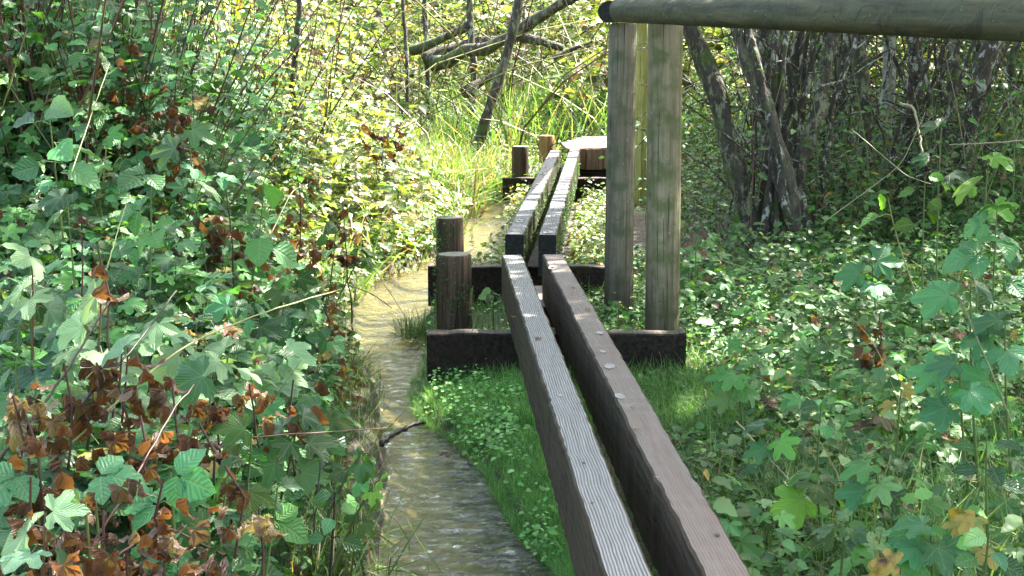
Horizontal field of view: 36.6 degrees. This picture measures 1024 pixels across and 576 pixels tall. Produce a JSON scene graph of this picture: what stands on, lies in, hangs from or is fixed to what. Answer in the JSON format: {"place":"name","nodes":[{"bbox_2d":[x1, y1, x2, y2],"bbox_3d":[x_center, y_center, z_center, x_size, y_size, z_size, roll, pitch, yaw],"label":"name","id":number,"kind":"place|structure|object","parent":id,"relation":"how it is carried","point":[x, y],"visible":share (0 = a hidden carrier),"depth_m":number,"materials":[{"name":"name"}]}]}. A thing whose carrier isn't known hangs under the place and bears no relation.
{"place":"outdoors","nodes":[
{"label":"outdoors","id":0,"kind":"place"},
{"bbox_2d":[343,194,554,575],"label":"stream water","id":1,"kind":"structure","parent":0,"point":[431,436],"depth_m":5.61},
{"bbox_2d":[83,0,605,284],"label":"undergrowth","id":2,"kind":"object","parent":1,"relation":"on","point":[336,136],"visible":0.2,"depth_m":11.64,"materials":[{"name":"green plant"}]},
{"bbox_2d":[432,202,474,329],"bbox_3d":[-0.266,0.031,7.074,0.196,0.854,0.180,0,9,0],"label":"stub post","id":3,"kind":"object","parent":1,"relation":"in","point":[454,288],"visible":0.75,"depth_m":7.01,"materials":[{"name":"brown wood"}]},
{"bbox_2d":[286,37,1023,575],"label":"ground","id":4,"kind":"structure","parent":0,"point":[638,239],"depth_m":5.83,"materials":[{"name":"soil"}]},
{"bbox_2d":[0,461,39,574],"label":"bramble shoot","id":5,"kind":"object","parent":4,"relation":"on","point":[17,487],"visible":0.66,"depth_m":2.92,"materials":[{"name":"green plant"}]},
{"bbox_2d":[0,360,59,427],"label":"bramble shoot","id":6,"kind":"object","parent":4,"relation":"on","point":[55,410],"visible":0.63,"depth_m":3.63,"materials":[{"name":"green plant"}]},
{"bbox_2d":[0,284,65,389],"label":"bramble shoot","id":7,"kind":"object","parent":4,"relation":"on","point":[10,331],"visible":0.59,"depth_m":4.02,"materials":[{"name":"green plant"}]},
{"bbox_2d":[3,393,67,503],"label":"withered stalk","id":8,"kind":"object","parent":4,"relation":"on","point":[14,418],"visible":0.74,"depth_m":3.15,"materials":[{"name":"brown plant"}]},
{"bbox_2d":[1,242,71,428],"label":"maple seedling","id":9,"kind":"object","parent":4,"relation":"on","point":[52,303],"visible":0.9,"depth_m":3.90,"materials":[{"name":"green plant"}]},
{"bbox_2d":[8,412,74,575],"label":"withered stalk","id":10,"kind":"object","parent":4,"relation":"on","point":[62,481],"visible":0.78,"depth_m":2.97,"materials":[{"name":"brown plant"}]},
{"bbox_2d":[0,489,89,575],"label":"maple seedling","id":11,"kind":"object","parent":4,"relation":"on","point":[63,507],"visible":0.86,"depth_m":2.71,"materials":[{"name":"green plant"}]},
{"bbox_2d":[0,477,95,575],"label":"withered stalk","id":12,"kind":"object","parent":4,"relation":"on","point":[35,535],"visible":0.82,"depth_m":2.76,"materials":[{"name":"brown plant"}]},
{"bbox_2d":[5,95,100,291],"bbox_3d":[-1.636,-0.150,5.541,0.358,1.087,0.291,3,10,18],"label":"bramble shoot","id":13,"kind":"object","parent":4,"relation":"on","point":[83,172],"visible":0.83,"depth_m":5.46,"materials":[{"name":"green plant"}]},
{"bbox_2d":[4,364,131,478],"bbox_3d":[-0.950,0.519,3.340,0.296,0.746,0.206,0,9,0],"label":"withered stalk","id":14,"kind":"object","parent":4,"relation":"on","point":[89,413],"visible":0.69,"depth_m":3.27,"materials":[{"name":"brown plant"}]},
{"bbox_2d":[33,305,102,420],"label":"bramble shoot","id":15,"kind":"object","parent":4,"relation":"on","point":[69,355],"visible":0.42,"depth_m":4.02,"materials":[{"name":"green plant"}]},
{"bbox_2d":[38,188,99,290],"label":"bramble shoot","id":16,"kind":"object","parent":4,"relation":"on","point":[52,200],"visible":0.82,"depth_m":4.82,"materials":[{"name":"green plant"}]},
{"bbox_2d":[56,278,142,450],"bbox_3d":[-1.020,0.371,3.776,0.234,0.809,0.228,0,9,0],"label":"maple seedling","id":17,"kind":"object","parent":4,"relation":"on","point":[70,329],"visible":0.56,"depth_m":3.74,"materials":[{"name":"green plant"}]},
{"bbox_2d":[55,454,148,575],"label":"bramble shoot","id":18,"kind":"object","parent":4,"relation":"on","point":[116,470],"visible":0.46,"depth_m":2.96,"materials":[{"name":"green plant"}]},
{"bbox_2d":[78,125,129,217],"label":"shoot","id":19,"kind":"object","parent":4,"relation":"on","point":[113,133],"visible":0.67,"depth_m":6.03,"materials":[{"name":"green plant"}]},
{"bbox_2d":[88,249,128,516],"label":"withered stalk","id":20,"kind":"object","parent":4,"relation":"on","point":[100,295],"visible":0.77,"depth_m":3.58,"materials":[{"name":"brown plant"}]},
{"bbox_2d":[43,43,183,201],"bbox_3d":[-1.735,-0.449,6.772,0.465,1.286,0.492,4,10,25],"label":"withered stalk","id":21,"kind":"object","parent":4,"relation":"on","point":[134,49],"visible":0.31,"depth_m":6.64,"materials":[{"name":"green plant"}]},
{"bbox_2d":[73,333,159,499],"bbox_3d":[-0.920,0.470,3.571,0.208,0.731,0.231,0,9,0],"label":"maple seedling","id":22,"kind":"object","parent":4,"relation":"on","point":[115,350],"visible":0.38,"depth_m":3.53,"materials":[{"name":"green plant"}]},
{"bbox_2d":[68,354,178,506],"bbox_3d":[-0.832,0.519,3.420,0.233,0.775,0.237,9,13,43],"label":"withered stalk","id":23,"kind":"object","parent":4,"relation":"on","point":[100,378],"visible":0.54,"depth_m":3.34,"materials":[{"name":"brown plant"}]},
{"bbox_2d":[24,500,240,575],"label":"withered stalk","id":24,"kind":"object","parent":4,"relation":"on","point":[144,541],"visible":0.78,"depth_m":2.73,"materials":[{"name":"brown plant"}]},
{"bbox_2d":[94,415,173,557],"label":"withered stalk","id":25,"kind":"object","parent":4,"relation":"on","point":[145,444],"visible":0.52,"depth_m":3.15,"materials":[{"name":"brown plant"}]},
{"bbox_2d":[59,478,228,575],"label":"withered stalk","id":26,"kind":"object","parent":4,"relation":"on","point":[159,548],"visible":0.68,"depth_m":2.85,"materials":[{"name":"brown plant"}]},
{"bbox_2d":[116,165,174,316],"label":"bramble shoot","id":27,"kind":"object","parent":4,"relation":"on","point":[130,178],"visible":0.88,"depth_m":4.90,"materials":[{"name":"green plant"}]},
{"bbox_2d":[90,546,221,575],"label":"withered stalk","id":28,"kind":"object","parent":4,"relation":"on","point":[114,569],"visible":1,"depth_m":2.67,"materials":[{"name":"brown plant"}]},
{"bbox_2d":[122,317,193,370],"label":"bramble shoot","id":29,"kind":"object","parent":4,"relation":"on","point":[150,342],"visible":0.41,"depth_m":4.27,"materials":[{"name":"green plant"}]},
{"bbox_2d":[124,448,215,575],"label":"bramble shoot","id":30,"kind":"object","parent":4,"relation":"on","point":[194,482],"visible":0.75,"depth_m":2.94,"materials":[{"name":"green plant"}]},
{"bbox_2d":[143,251,196,305],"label":"bramble shoot","id":31,"kind":"object","parent":4,"relation":"on","point":[165,260],"visible":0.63,"depth_m":5.20,"materials":[{"name":"green plant"}]},
{"bbox_2d":[143,102,205,225],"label":"withered stalk","id":32,"kind":"object","parent":4,"relation":"on","point":[172,123],"visible":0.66,"depth_m":6.28,"materials":[{"name":"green plant"}]},
{"bbox_2d":[0,0,354,381],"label":"undergrowth","id":33,"kind":"object","parent":4,"relation":"on","point":[38,68],"visible":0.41,"depth_m":6.92,"materials":[{"name":"green plant"}]},
{"bbox_2d":[0,132,361,575],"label":"undergrowth","id":34,"kind":"object","parent":4,"relation":"on","point":[208,304],"visible":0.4,"depth_m":5.01,"materials":[{"name":"green plant"}]},
{"bbox_2d":[148,343,216,440],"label":"maple seedling","id":35,"kind":"object","parent":4,"relation":"on","point":[168,367],"visible":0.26,"depth_m":3.90,"materials":[{"name":"green plant"}]},
{"bbox_2d":[3,237,367,575],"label":"dead leaves","id":36,"kind":"object","parent":4,"relation":"on","point":[33,466],"visible":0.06,"depth_m":4.79,"materials":[{"name":"brown plant"}]},
{"bbox_2d":[147,375,224,471],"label":"withered stalk","id":37,"kind":"object","parent":4,"relation":"on","point":[156,401],"visible":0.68,"depth_m":3.45,"materials":[{"name":"brown plant"}]},
{"bbox_2d":[150,120,222,272],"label":"bramble shoot","id":38,"kind":"object","parent":4,"relation":"on","point":[165,151],"visible":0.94,"depth_m":5.63,"materials":[{"name":"green plant"}]},
{"bbox_2d":[165,355,216,455],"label":"bramble shoot","id":39,"kind":"object","parent":4,"relation":"on","point":[189,375],"visible":0.55,"depth_m":3.61,"materials":[{"name":"green plant"}]},
{"bbox_2d":[169,423,249,557],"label":"withered stalk","id":40,"kind":"object","parent":4,"relation":"on","point":[193,443],"visible":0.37,"depth_m":3.34,"materials":[{"name":"brown plant"}]},
{"bbox_2d":[168,507,254,575],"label":"bramble shoot","id":41,"kind":"object","parent":4,"relation":"on","point":[202,515],"visible":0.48,"depth_m":3.00,"materials":[{"name":"green plant"}]},
{"bbox_2d":[46,273,401,575],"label":"grass","id":42,"kind":"structure","parent":4,"relation":"on","point":[360,410],"depth_m":5.93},
{"bbox_2d":[191,335,261,410],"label":"leaf","id":43,"kind":"object","parent":4,"relation":"on","point":[215,352],"visible":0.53,"depth_m":4.21,"materials":[{"name":"green plant"}]},
{"bbox_2d":[207,457,260,575],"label":"bramble shoot","id":44,"kind":"object","parent":4,"relation":"on","point":[235,518],"visible":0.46,"depth_m":3.33,"materials":[{"name":"green plant"}]},
{"bbox_2d":[193,193,283,326],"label":"withered stalk","id":45,"kind":"object","parent":4,"relation":"on","point":[218,242],"visible":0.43,"depth_m":5.74,"materials":[{"name":"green plant"}]},
{"bbox_2d":[207,411,276,549],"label":"bramble shoot","id":46,"kind":"object","parent":4,"relation":"on","point":[233,427],"visible":0.63,"depth_m":3.50,"materials":[{"name":"green plant"}]},
{"bbox_2d":[218,290,283,375],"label":"bramble shoot","id":47,"kind":"object","parent":4,"relation":"on","point":[268,326],"visible":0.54,"depth_m":5.01,"materials":[{"name":"green plant"}]},
{"bbox_2d":[237,509,288,575],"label":"withered stalk","id":48,"kind":"object","parent":4,"relation":"on","point":[259,528],"visible":0.98,"depth_m":3.04,"materials":[{"name":"brown plant"}]},
{"bbox_2d":[221,384,310,562],"bbox_3d":[-0.640,0.556,3.974,0.223,0.645,0.215,9,13,43],"label":"withered stalk","id":49,"kind":"object","parent":4,"relation":"on","point":[262,401],"visible":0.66,"depth_m":3.91,"materials":[{"name":"brown plant"}]},
{"bbox_2d":[233,359,301,432],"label":"bramble shoot","id":50,"kind":"object","parent":4,"relation":"on","point":[266,369],"visible":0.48,"depth_m":4.61,"materials":[{"name":"green plant"}]},
{"bbox_2d":[244,181,297,303],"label":"bramble shoot","id":51,"kind":"object","parent":4,"relation":"on","point":[258,251],"visible":0.81,"depth_m":5.66,"materials":[{"name":"green plant"}]},
{"bbox_2d":[237,338,316,387],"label":"bramble shoot","id":52,"kind":"object","parent":4,"relation":"on","point":[300,349],"visible":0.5,"depth_m":4.72,"materials":[{"name":"green plant"}]},
{"bbox_2d":[243,404,339,520],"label":"bramble shoot","id":53,"kind":"object","parent":4,"relation":"on","point":[308,476],"visible":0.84,"depth_m":3.94,"materials":[{"name":"green plant"}]},
{"bbox_2d":[263,269,322,341],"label":"bramble shoot","id":54,"kind":"object","parent":4,"relation":"on","point":[307,282],"visible":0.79,"depth_m":5.80,"materials":[{"name":"green plant"}]},
{"bbox_2d":[252,173,338,292],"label":"withered stalk","id":55,"kind":"object","parent":4,"relation":"on","point":[289,216],"visible":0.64,"depth_m":7.83,"materials":[{"name":"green plant"}]},
{"bbox_2d":[307,489,362,575],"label":"bramble shoot","id":56,"kind":"object","parent":4,"relation":"on","point":[351,543],"visible":1,"depth_m":3.42,"materials":[{"name":"green plant"}]},
{"bbox_2d":[303,446,376,575],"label":"ivy spray","id":57,"kind":"object","parent":4,"relation":"on","point":[364,472],"visible":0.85,"depth_m":3.92,"materials":[{"name":"green plant"}]},
{"bbox_2d":[325,201,363,341],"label":"withered stalk","id":58,"kind":"object","parent":4,"relation":"on","point":[343,260],"visible":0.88,"depth_m":8.02,"materials":[{"name":"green plant"}]},
{"bbox_2d":[261,468,454,575],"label":"grass tuft","id":59,"kind":"object","parent":4,"relation":"on","point":[318,558],"visible":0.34,"depth_m":4.17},
{"bbox_2d":[328,473,389,575],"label":"ivy spray","id":60,"kind":"object","parent":4,"relation":"on","point":[367,525],"visible":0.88,"depth_m":3.83,"materials":[{"name":"green plant"}]},
{"bbox_2d":[380,298,436,353],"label":"grass tuft","id":61,"kind":"object","parent":4,"relation":"on","point":[409,331],"visible":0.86,"depth_m":7.95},
{"bbox_2d":[422,0,452,134],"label":"tree","id":62,"kind":"object","parent":4,"relation":"on","point":[427,76],"visible":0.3,"depth_m":18.98,"materials":[{"name":"brown plant"}]},
{"bbox_2d":[415,0,566,68],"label":"fallen branch","id":63,"kind":"object","parent":62,"relation":"attached to","point":[527,38],"visible":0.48,"depth_m":18.11,"materials":[{"name":"wood"}]},
{"bbox_2d":[432,208,467,322],"bbox_3d":[-0.326,-0.046,8.134,0.192,0.759,0.178,0,9,0],"label":"stub post","id":64,"kind":"object","parent":4,"relation":"on","point":[450,236],"visible":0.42,"depth_m":8.05,"materials":[{"name":"brown wood"}]},
{"bbox_2d":[464,0,551,160],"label":"tree","id":65,"kind":"object","parent":4,"relation":"on","point":[484,125],"visible":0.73,"depth_m":15.55,"materials":[{"name":"brown plant"}]},
{"bbox_2d":[264,39,784,575],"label":"tall grass","id":66,"kind":"structure","parent":4,"relation":"on","point":[454,135],"depth_m":14.46,"materials":[{"name":"plant"}]},
{"bbox_2d":[428,264,633,305],"bbox_3d":[0.104,-0.017,8.663,1.144,0.233,0.117,0,9,0],"label":"timber sleeper","id":67,"kind":"object","parent":4,"relation":"on","point":[483,276],"visible":0.23,"depth_m":8.61,"materials":[{"name":"brown wood"}]},
{"bbox_2d":[505,150,560,265],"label":"timber beam","id":68,"kind":"structure","parent":67,"relation":"on","point":[522,234],"depth_m":9.68,"materials":[{"name":"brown wood"}]},
{"bbox_2d":[538,149,579,276],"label":"timber beam","id":69,"kind":"structure","parent":67,"relation":"on","point":[552,234],"depth_m":9.57,"materials":[{"name":"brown wood"}]},
{"bbox_2d":[502,177,605,202],"bbox_3d":[0.526,-0.874,13.812,1.223,0.234,0.114,0,9,0],"label":"timber sleeper","id":70,"kind":"object","parent":4,"relation":"on","point":[514,181],"visible":0.21,"depth_m":13.76,"materials":[{"name":"brown wood"}]},
{"bbox_2d":[427,329,685,383],"bbox_3d":[0.193,0.301,6.759,1.124,0.234,0.114,0,9,0],"label":"timber sleeper","id":71,"kind":"object","parent":4,"relation":"on","point":[459,349],"visible":0.38,"depth_m":6.70,"materials":[{"name":"brown wood"}]},
{"bbox_2d":[502,255,652,575],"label":"timber beam","id":72,"kind":"structure","parent":71,"relation":"on","point":[600,536],"depth_m":4.15,"materials":[{"name":"grey wood"}]},
{"bbox_2d":[542,254,750,575],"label":"timber beam","id":73,"kind":"structure","parent":71,"relation":"on","point":[680,527],"depth_m":4.20,"materials":[{"name":"brown wood"}]},
{"bbox_2d":[560,136,606,176],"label":"boardwalk deck","id":74,"kind":"structure","parent":4,"relation":"on","point":[592,164],"depth_m":14.22,"materials":[{"name":"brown wood"}]},
{"bbox_2d":[160,0,1022,155],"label":"twigs","id":75,"kind":"object","parent":4,"relation":"on","point":[438,92],"visible":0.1,"depth_m":17.43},
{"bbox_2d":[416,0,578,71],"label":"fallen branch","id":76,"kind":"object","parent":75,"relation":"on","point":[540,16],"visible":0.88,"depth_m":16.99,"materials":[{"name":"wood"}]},
{"bbox_2d":[164,0,1023,149],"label":"background foliage","id":77,"kind":"object","parent":4,"relation":"on","point":[458,8],"visible":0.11,"depth_m":20.86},
{"bbox_2d":[400,287,790,575],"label":"mossy grass","id":78,"kind":"structure","parent":4,"relation":"on","point":[509,388],"depth_m":5.96,"materials":[{"name":"plant"}]},
{"bbox_2d":[598,1,647,325],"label":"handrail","id":79,"kind":"object","parent":4,"relation":"on","point":[627,94],"visible":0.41,"depth_m":8.01,"materials":[{"name":"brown wood"}]},
{"bbox_2d":[704,367,759,475],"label":"bramble shoot","id":80,"kind":"object","parent":4,"relation":"on","point":[727,380],"visible":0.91,"depth_m":5.02,"materials":[{"name":"green plant"}]},
{"bbox_2d":[741,418,800,499],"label":"maple seedling","id":81,"kind":"object","parent":4,"relation":"on","point":[782,446],"visible":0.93,"depth_m":4.51,"materials":[{"name":"green plant"}]},
{"bbox_2d":[549,0,1023,244],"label":"brushwood","id":82,"kind":"object","parent":4,"relation":"on","point":[937,65],"visible":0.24,"depth_m":10.67,"materials":[{"name":"brown plant"}]},
{"bbox_2d":[564,80,1023,575],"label":"ground cover","id":83,"kind":"object","parent":4,"relation":"on","point":[787,312],"visible":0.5,"depth_m":6.47,"materials":[{"name":"green plant"}]},
{"bbox_2d":[565,228,1023,575],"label":"grass","id":84,"kind":"structure","parent":4,"relation":"on","point":[942,520],"depth_m":4.84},
{"bbox_2d":[682,25,910,268],"bbox_3d":[1.476,-3.638,9.506,4.134,7.293,6.227,0,9,0],"label":"tree","id":85,"kind":"object","parent":4,"relation":"on","point":[784,173],"visible":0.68,"depth_m":9.87,"materials":[{"name":"brown plant"}]},
{"bbox_2d":[770,467,840,571],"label":"bramble shoot","id":86,"kind":"object","parent":4,"relation":"on","point":[791,494],"visible":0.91,"depth_m":4.10,"materials":[{"name":"green plant"}]},
{"bbox_2d":[609,0,1023,330],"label":"handrail","id":87,"kind":"object","parent":4,"relation":"on","point":[989,20],"visible":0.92,"depth_m":6.33,"materials":[{"name":"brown wood"}]},
{"bbox_2d":[635,28,1023,257],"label":"shrubbery","id":88,"kind":"object","parent":4,"relation":"on","point":[1006,187],"visible":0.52,"depth_m":9.99,"materials":[{"name":"green plant"}]},
{"bbox_2d":[808,523,873,575],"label":"bramble shoot","id":89,"kind":"object","parent":4,"relation":"on","point":[825,534],"visible":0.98,"depth_m":3.71,"materials":[{"name":"green plant"}]},
{"bbox_2d":[834,243,901,349],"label":"bramble shoot","id":90,"kind":"object","parent":4,"relation":"on","point":[849,276],"visible":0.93,"depth_m":6.62,"materials":[{"name":"green plant"}]},
{"bbox_2d":[834,455,913,541],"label":"bramble shoot","id":91,"kind":"object","parent":4,"relation":"on","point":[854,474],"visible":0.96,"depth_m":4.01,"materials":[{"name":"green plant"}]},
{"bbox_2d":[851,34,909,239],"bbox_3d":[2.212,-3.633,9.367,3.832,7.226,4.162,0,9,0],"label":"tree","id":92,"kind":"object","parent":4,"relation":"on","point":[862,79],"visible":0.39,"depth_m":10.65,"materials":[{"name":"grey plant"}]},
{"bbox_2d":[879,37,905,235],"bbox_3d":[2.566,-3.876,10.854,3.504,7.197,2.421,6,11,30],"label":"tree","id":93,"kind":"object","parent":4,"relation":"on","point":[891,80],"visible":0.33,"depth_m":11.21,"materials":[{"name":"grey plant"}]},
{"bbox_2d":[901,37,923,200],"bbox_3d":[2.906,-3.916,11.090,2.709,7.194,3.735,-7,12,-38],"label":"tree","id":94,"kind":"object","parent":4,"relation":"on","point":[914,65],"visible":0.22,"depth_m":11.55,"materials":[{"name":"grey plant"}]},
{"bbox_2d":[893,172,943,344],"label":"bramble shoot","id":95,"kind":"object","parent":4,"relation":"on","point":[904,224],"visible":0.92,"depth_m":6.95,"materials":[{"name":"green plant"}]},
{"bbox_2d":[882,516,973,575],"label":"bramble shoot","id":96,"kind":"object","parent":4,"relation":"on","point":[904,533],"visible":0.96,"depth_m":3.59,"materials":[{"name":"green plant"}]},
{"bbox_2d":[908,117,969,343],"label":"bramble shoot","id":97,"kind":"object","parent":4,"relation":"on","point":[948,181],"visible":0.75,"depth_m":6.95,"materials":[{"name":"green plant"}]},
{"bbox_2d":[905,352,998,496],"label":"bramble shoot","id":98,"kind":"object","parent":4,"relation":"on","point":[937,370],"visible":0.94,"depth_m":4.42,"materials":[{"name":"green plant"}]},
{"bbox_2d":[904,37,1001,201],"bbox_3d":[3.338,-3.780,10.191,2.776,7.177,3.300,-7,12,-38],"label":"tree","id":99,"kind":"object","parent":4,"relation":"on","point":[954,70],"visible":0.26,"depth_m":11.02,"materials":[{"name":"grey plant"}]},
{"bbox_2d":[909,273,1011,495],"bbox_3d":[1.359,0.357,4.687,0.304,0.805,0.256,0,9,0],"label":"bramble shoot","id":100,"kind":"object","parent":4,"relation":"on","point":[933,297],"visible":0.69,"depth_m":4.64,"materials":[{"name":"green plant"}]},
{"bbox_2d":[941,509,998,571],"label":"bramble shoot","id":101,"kind":"object","parent":4,"relation":"on","point":[962,524],"visible":0.74,"depth_m":3.69,"materials":[{"name":"yellow plant"}]},
{"bbox_2d":[943,40,1004,239],"bbox_3d":[3.172,-3.572,8.911,2.805,7.196,4.224,2,10,12],"label":"tree","id":102,"kind":"object","parent":4,"relation":"on","point":[984,54],"visible":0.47,"depth_m":10.33,"materials":[{"name":"brown plant"}]},
{"bbox_2d":[941,204,1023,400],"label":"bramble shoot","id":103,"kind":"object","parent":4,"relation":"on","point":[959,258],"visible":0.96,"depth_m":5.65,"materials":[{"name":"green plant"}]},
{"bbox_2d":[948,310,1023,492],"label":"bramble shoot","id":104,"kind":"object","parent":4,"relation":"on","point":[1008,361],"visible":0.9,"depth_m":4.55,"materials":[{"name":"green plant"}]},
{"bbox_2d":[952,152,1019,313],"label":"bramble shoot","id":105,"kind":"object","parent":4,"relation":"on","point":[964,189],"visible":0.76,"depth_m":6.51,"materials":[{"name":"green plant"}]},
{"bbox_2d":[952,440,1023,542],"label":"nettle shoot","id":106,"kind":"object","parent":4,"relation":"on","point":[996,475],"visible":0.92,"depth_m":3.91,"materials":[{"name":"green plant"}]},
{"bbox_2d":[955,527,1023,575],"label":"nettle shoot","id":107,"kind":"object","parent":4,"relation":"on","point":[976,536],"visible":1,"depth_m":3.40,"materials":[{"name":"green plant"}]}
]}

